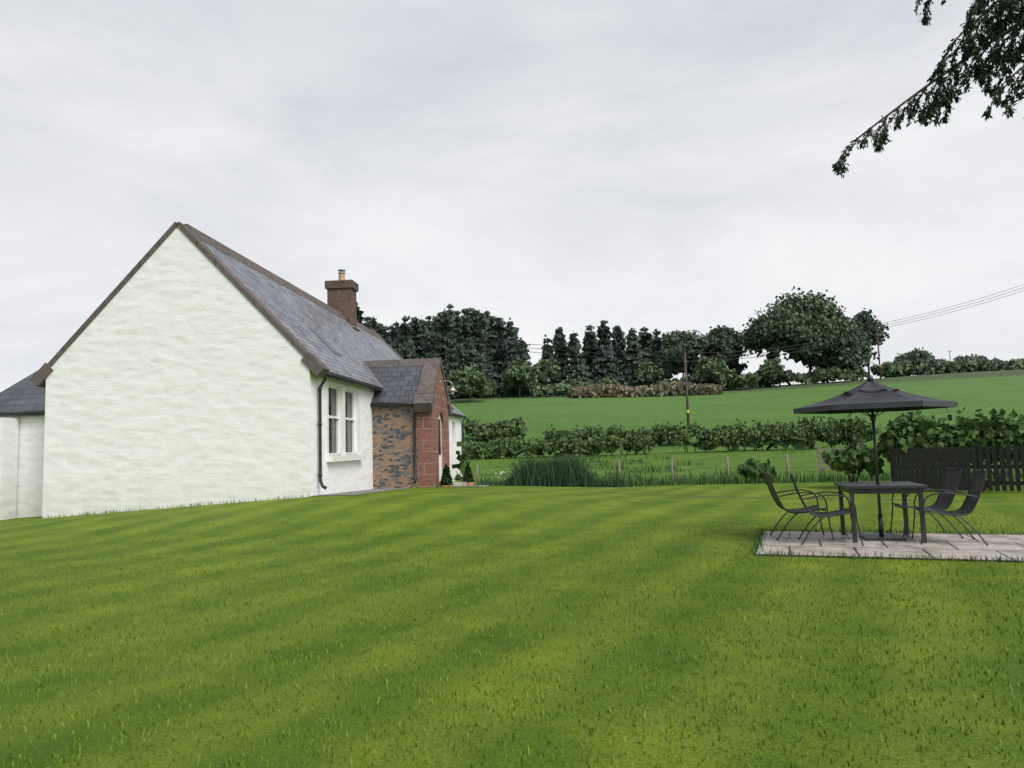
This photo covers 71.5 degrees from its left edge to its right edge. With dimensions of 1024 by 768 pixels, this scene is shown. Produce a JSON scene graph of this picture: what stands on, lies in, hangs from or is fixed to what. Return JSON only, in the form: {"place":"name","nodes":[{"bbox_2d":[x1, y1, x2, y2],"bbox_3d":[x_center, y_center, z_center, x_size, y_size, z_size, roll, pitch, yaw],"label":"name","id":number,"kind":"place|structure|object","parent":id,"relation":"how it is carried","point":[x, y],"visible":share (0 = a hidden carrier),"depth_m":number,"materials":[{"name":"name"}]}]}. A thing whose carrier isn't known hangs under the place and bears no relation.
{"place":"outdoors","nodes":[
{"label":"outdoors","id":0,"kind":"place"},
{"bbox_2d":[30,221,453,409],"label":"roof trim","id":1,"kind":"structure","parent":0,"point":[315,364],"depth_m":16.30,"materials":[{"name":"stone"}]},
{"bbox_2d":[363,358,451,415],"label":"porch roof trim","id":2,"kind":"structure","parent":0,"point":[424,399],"depth_m":21.50,"materials":[{"name":"brown stone"}]},
{"bbox_2d":[0,370,1023,767],"bbox_3d":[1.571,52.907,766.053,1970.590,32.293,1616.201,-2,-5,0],"label":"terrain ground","id":3,"kind":"structure","parent":0,"point":[602,508],"depth_m":5.70,"materials":[{"name":"green plant"}]},
{"bbox_2d":[0,415,44,519],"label":"house wing walls","id":4,"kind":"structure","parent":3,"relation":"on","point":[21,461],"depth_m":17.46,"materials":[{"name":"white paint"}]},
{"bbox_2d":[0,412,44,416],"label":"gutter","id":5,"kind":"object","parent":4,"relation":"attached to","point":[22,414],"visible":0.14,"depth_m":17.45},
{"bbox_2d":[0,370,45,412],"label":"roof","id":6,"kind":"structure","parent":4,"relation":"on","point":[26,394],"depth_m":18.22,"materials":[{"name":"grey stone"}]},
{"bbox_2d":[41,494,309,517],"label":"grass tufts","id":7,"kind":"object","parent":3,"relation":"on","point":[87,513],"visible":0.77,"depth_m":15.78,"materials":[{"name":"green plant"}]},
{"bbox_2d":[42,227,374,517],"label":"house walls","id":8,"kind":"structure","parent":3,"relation":"on","point":[183,373],"depth_m":16.02,"materials":[{"name":"white paint"}]},
{"bbox_2d":[201,240,400,388],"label":"house roof slates","id":9,"kind":"object","parent":8,"relation":"on","point":[295,314],"visible":0.11,"depth_m":19.92,"materials":[{"name":"grey stone"}]},
{"bbox_2d":[325,280,358,327],"bbox_3d":[-6.738,-2.976,28.197,1.100,2.120,0.860,-2,-5,4],"label":"house chimney","id":10,"kind":"object","parent":9,"relation":"on","point":[341,296],"visible":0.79,"depth_m":27.87,"materials":[{"name":"brown brick"}]},
{"bbox_2d":[338,273,344,279],"bbox_3d":[-6.774,-4.206,28.305,0.320,0.390,0.320,-2,-5,4],"label":"chimney pot","id":11,"kind":"object","parent":10,"relation":"on","point":[341,276],"visible":0.57,"depth_m":28.21,"materials":[{"name":"beige ceramic"}]},
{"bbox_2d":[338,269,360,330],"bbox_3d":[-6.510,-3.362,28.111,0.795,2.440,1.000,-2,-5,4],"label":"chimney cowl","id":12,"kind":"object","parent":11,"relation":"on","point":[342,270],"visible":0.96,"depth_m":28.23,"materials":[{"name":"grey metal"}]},
{"bbox_2d":[308,327,395,359],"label":"house rooflights","id":13,"kind":"object","parent":9,"relation":"in","point":[329,346],"visible":0.66,"depth_m":19.11,"materials":[{"name":"grey glass"}]},
{"bbox_2d":[326,377,364,461],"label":"house window","id":14,"kind":"structure","parent":8,"relation":"in","point":[340,428],"depth_m":18.00,"materials":[{"name":"white wood"}]},
{"bbox_2d":[318,372,416,489],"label":"house gutters","id":15,"kind":"object","parent":8,"relation":"attached to","point":[345,379],"visible":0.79,"depth_m":17.70,"materials":[{"name":"plastic"}]},
{"bbox_2d":[314,488,403,495],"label":"gravel path","id":16,"kind":"structure","parent":3,"relation":"on","point":[362,492],"depth_m":17.24,"materials":[{"name":"grey gravel"}]},
{"bbox_2d":[372,367,449,488],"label":"porch walls","id":17,"kind":"structure","parent":3,"relation":"on","point":[393,446],"depth_m":20.57,"materials":[{"name":"brown stone"}]},
{"bbox_2d":[369,365,422,405],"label":"porch roof slates","id":18,"kind":"object","parent":17,"relation":"on","point":[399,383],"visible":0.43,"depth_m":21.33,"materials":[{"name":"grey stone"}]},
{"bbox_2d":[440,381,456,394],"bbox_3d":[-1.958,0.108,22.042,0.551,0.443,0.340,-2,-5,4],"label":"outdoor lamp","id":19,"kind":"object","parent":17,"relation":"attached to","point":[452,389],"visible":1,"depth_m":21.98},
{"bbox_2d":[438,413,466,485],"bbox_3d":[-1.909,2.022,21.875,0.775,2.300,1.500,-2,-5,4],"label":"porch door","id":20,"kind":"structure","parent":17,"relation":"in","point":[440,455],"depth_m":22.05,"materials":[{"name":"white wood"}]},
{"bbox_2d":[449,415,461,481],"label":"exterior house walls","id":21,"kind":"structure","parent":3,"relation":"on","point":[455,437],"depth_m":35.56,"materials":[{"name":"white paint"}]},
{"bbox_2d":[451,404,465,416],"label":"roof","id":22,"kind":"structure","parent":21,"relation":"on","point":[455,410],"depth_m":36.40,"materials":[{"name":"grey stone"}]},
{"bbox_2d":[452,413,465,448],"bbox_3d":[-2.686,3.006,35.464,0.208,2.955,4.600,-2,-5,4],"label":"gutter downpipe","id":23,"kind":"object","parent":21,"relation":"attached to","point":[462,428],"visible":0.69,"depth_m":37.54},
{"bbox_2d":[452,439,470,481],"bbox_3d":[-1.797,2.840,24.901,0.596,1.843,0.844,-4,-6,28],"label":"tall plant","id":24,"kind":"object","parent":3,"relation":"on","point":[461,458],"depth_m":24.92,"materials":[{"name":"green plant"}]},
{"bbox_2d":[436,485,491,486],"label":"path slabs","id":25,"kind":"structure","parent":3,"relation":"on","point":[470,485],"depth_m":21.49,"materials":[{"name":"grey stone"}]},
{"bbox_3d":[-1.914,3.115,20.826,0.390,0.300,0.400,-2,-5,0],"label":"topiary pot","id":26,"kind":"object","parent":25,"relation":"on","visible":0},
{"bbox_2d":[440,464,453,485],"bbox_3d":[-1.928,2.694,20.866,0.427,0.709,0.430,-2,-5,0],"label":"topiary cone","id":27,"kind":"object","parent":26,"relation":"on","point":[446,478],"visible":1,"depth_m":20.78,"materials":[{"name":"green plant"}]},
{"bbox_3d":[-1.441,3.405,23.517,0.390,0.300,0.400,-2,-5,0],"label":"topiary pot","id":28,"kind":"object","parent":25,"relation":"on","visible":0},
{"bbox_2d":[462,464,473,482],"bbox_3d":[-1.457,3.007,23.558,0.426,0.749,0.422,-2,-5,0],"label":"topiary cone","id":29,"kind":"object","parent":28,"relation":"on","point":[468,477],"visible":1,"depth_m":23.48,"materials":[{"name":"green plant"}]},
{"bbox_2d":[0,509,1023,767],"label":"grass blades","id":30,"kind":"object","parent":3,"relation":"on","point":[552,759],"visible":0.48,"depth_m":5.05,"materials":[{"name":"green plant"}]},
{"bbox_2d":[474,451,659,488],"bbox_3d":[1.318,3.010,24.410,8.055,1.448,3.723,-6,-7,41],"label":"rush clump","id":31,"kind":"object","parent":3,"relation":"on","point":[562,472],"visible":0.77,"depth_m":23.45,"materials":[{"name":"green plant"}]},
{"bbox_2d":[356,301,889,398],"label":"conifer trees","id":32,"kind":"object","parent":3,"relation":"on","point":[470,324],"visible":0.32,"depth_m":149.90,"materials":[{"name":"green plant"}]},
{"bbox_2d":[569,380,722,397],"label":"hedge","id":33,"kind":"object","parent":3,"relation":"on","point":[653,389],"visible":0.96,"depth_m":119.42,"materials":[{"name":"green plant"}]},
{"bbox_2d":[469,349,869,401],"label":"tree limbs","id":34,"kind":"object","parent":3,"relation":"on","point":[810,369],"visible":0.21,"depth_m":130.13,"materials":[{"name":"brown plant"}]},
{"bbox_2d":[476,454,992,484],"bbox_3d":[8.288,2.945,23.990,21.021,1.275,0.145,-4,-5,22],"label":"fence wire","id":35,"kind":"object","parent":3,"relation":"on","point":[727,463],"visible":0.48,"depth_m":24.62,"materials":[{"name":"grey metal"}]},
{"bbox_2d":[446,286,1023,396],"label":"trees","id":36,"kind":"object","parent":3,"relation":"on","point":[790,321],"visible":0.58,"depth_m":132.08,"materials":[{"name":"green plant"}]},
{"bbox_2d":[447,358,1023,487],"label":"hedges","id":37,"kind":"object","parent":3,"relation":"on","point":[903,429],"depth_m":59.02,"materials":[{"name":"green plant"}]},
{"bbox_2d":[504,445,1021,482],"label":"rough grass paddock","id":38,"kind":"structure","parent":3,"relation":"on","point":[638,462],"depth_m":39.09,"materials":[{"name":"green plant"}]},
{"bbox_2d":[595,468,1022,485],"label":"rough grass","id":39,"kind":"structure","parent":3,"relation":"on","point":[735,480],"depth_m":23.84,"materials":[{"name":"green plant"}]},
{"bbox_2d":[684,325,950,425],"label":"utility poles","id":40,"kind":"object","parent":3,"relation":"on","point":[687,401],"visible":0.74,"depth_m":76.27,"materials":[{"name":"brown wood"}]},
{"bbox_2d":[817,442,859,471],"bbox_3d":[15.317,3.521,33.476,1.942,1.476,0.132,-4,-5,20],"label":"timber gate","id":41,"kind":"object","parent":3,"relation":"on","point":[820,463],"visible":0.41,"depth_m":33.67,"materials":[{"name":"grey wood"}]},
{"bbox_2d":[750,527,1023,562],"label":"grass tufts","id":42,"kind":"object","parent":3,"relation":"on","point":[759,539],"depth_m":8.54,"materials":[{"name":"green plant"}]},
{"bbox_2d":[756,531,1023,562],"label":"patio slabs","id":43,"kind":"structure","parent":3,"relation":"on","point":[973,548],"depth_m":8.85,"materials":[{"name":"grey stone"}]},
{"bbox_2d":[762,472,833,539],"bbox_3d":[3.981,1.687,9.941,0.796,0.908,0.586,-3,-5,11],"label":"chair","id":44,"kind":"object","parent":43,"relation":"on","point":[773,492],"visible":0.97,"depth_m":9.94,"materials":[{"name":"grey metal"}]},
{"bbox_2d":[789,473,863,545],"bbox_3d":[4.131,1.634,9.390,0.796,0.908,0.586,-3,-5,18],"label":"chair","id":45,"kind":"object","parent":43,"relation":"on","point":[844,511],"visible":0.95,"depth_m":9.28,"materials":[{"name":"grey metal"}]},
{"bbox_2d":[793,375,957,540],"bbox_3d":[4.931,0.978,9.639,1.984,2.200,1.860,-3,-5,15],"label":"patio umbrella","id":46,"kind":"object","parent":43,"relation":"on","point":[870,395],"depth_m":9.48,"materials":[{"name":"grey fabric"}]},
{"bbox_2d":[834,481,927,542],"bbox_3d":[4.953,1.710,9.575,0.950,0.730,0.950,-3,-5,15],"label":"patio table","id":47,"kind":"object","parent":43,"relation":"on","point":[903,488],"depth_m":9.26,"materials":[{"name":"grey metal"}]},
{"bbox_2d":[890,468,963,537],"bbox_3d":[5.656,1.619,9.736,0.796,0.908,0.586,-3,-5,12],"label":"chair","id":48,"kind":"object","parent":43,"relation":"on","point":[951,479],"visible":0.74,"depth_m":9.68,"materials":[{"name":"grey metal"}]},
{"bbox_2d":[911,469,988,544],"bbox_3d":[5.592,1.567,9.119,0.796,0.908,0.586,-3,-5,19],"label":"chair","id":49,"kind":"object","parent":43,"relation":"on","point":[970,502],"visible":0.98,"depth_m":9.03,"materials":[{"name":"grey metal"}]},
{"bbox_2d":[889,443,1023,491],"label":"wooden fence","id":50,"kind":"object","parent":3,"relation":"on","point":[944,454],"visible":0.78,"depth_m":16.92,"materials":[{"name":"black wood"}]},
{"bbox_2d":[0,0,1023,391],"label":"sky","id":51,"kind":"structure","parent":0,"point":[665,166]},
{"bbox_2d":[367,285,1021,361],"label":"utility wires","id":52,"kind":"object","parent":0,"point":[676,352],"visible":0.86,"depth_m":85.81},
{"bbox_2d":[832,0,1023,178],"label":"branch","id":53,"kind":"object","parent":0,"point":[984,44],"depth_m":4.34,"materials":[{"name":"green plant"}]}
]}

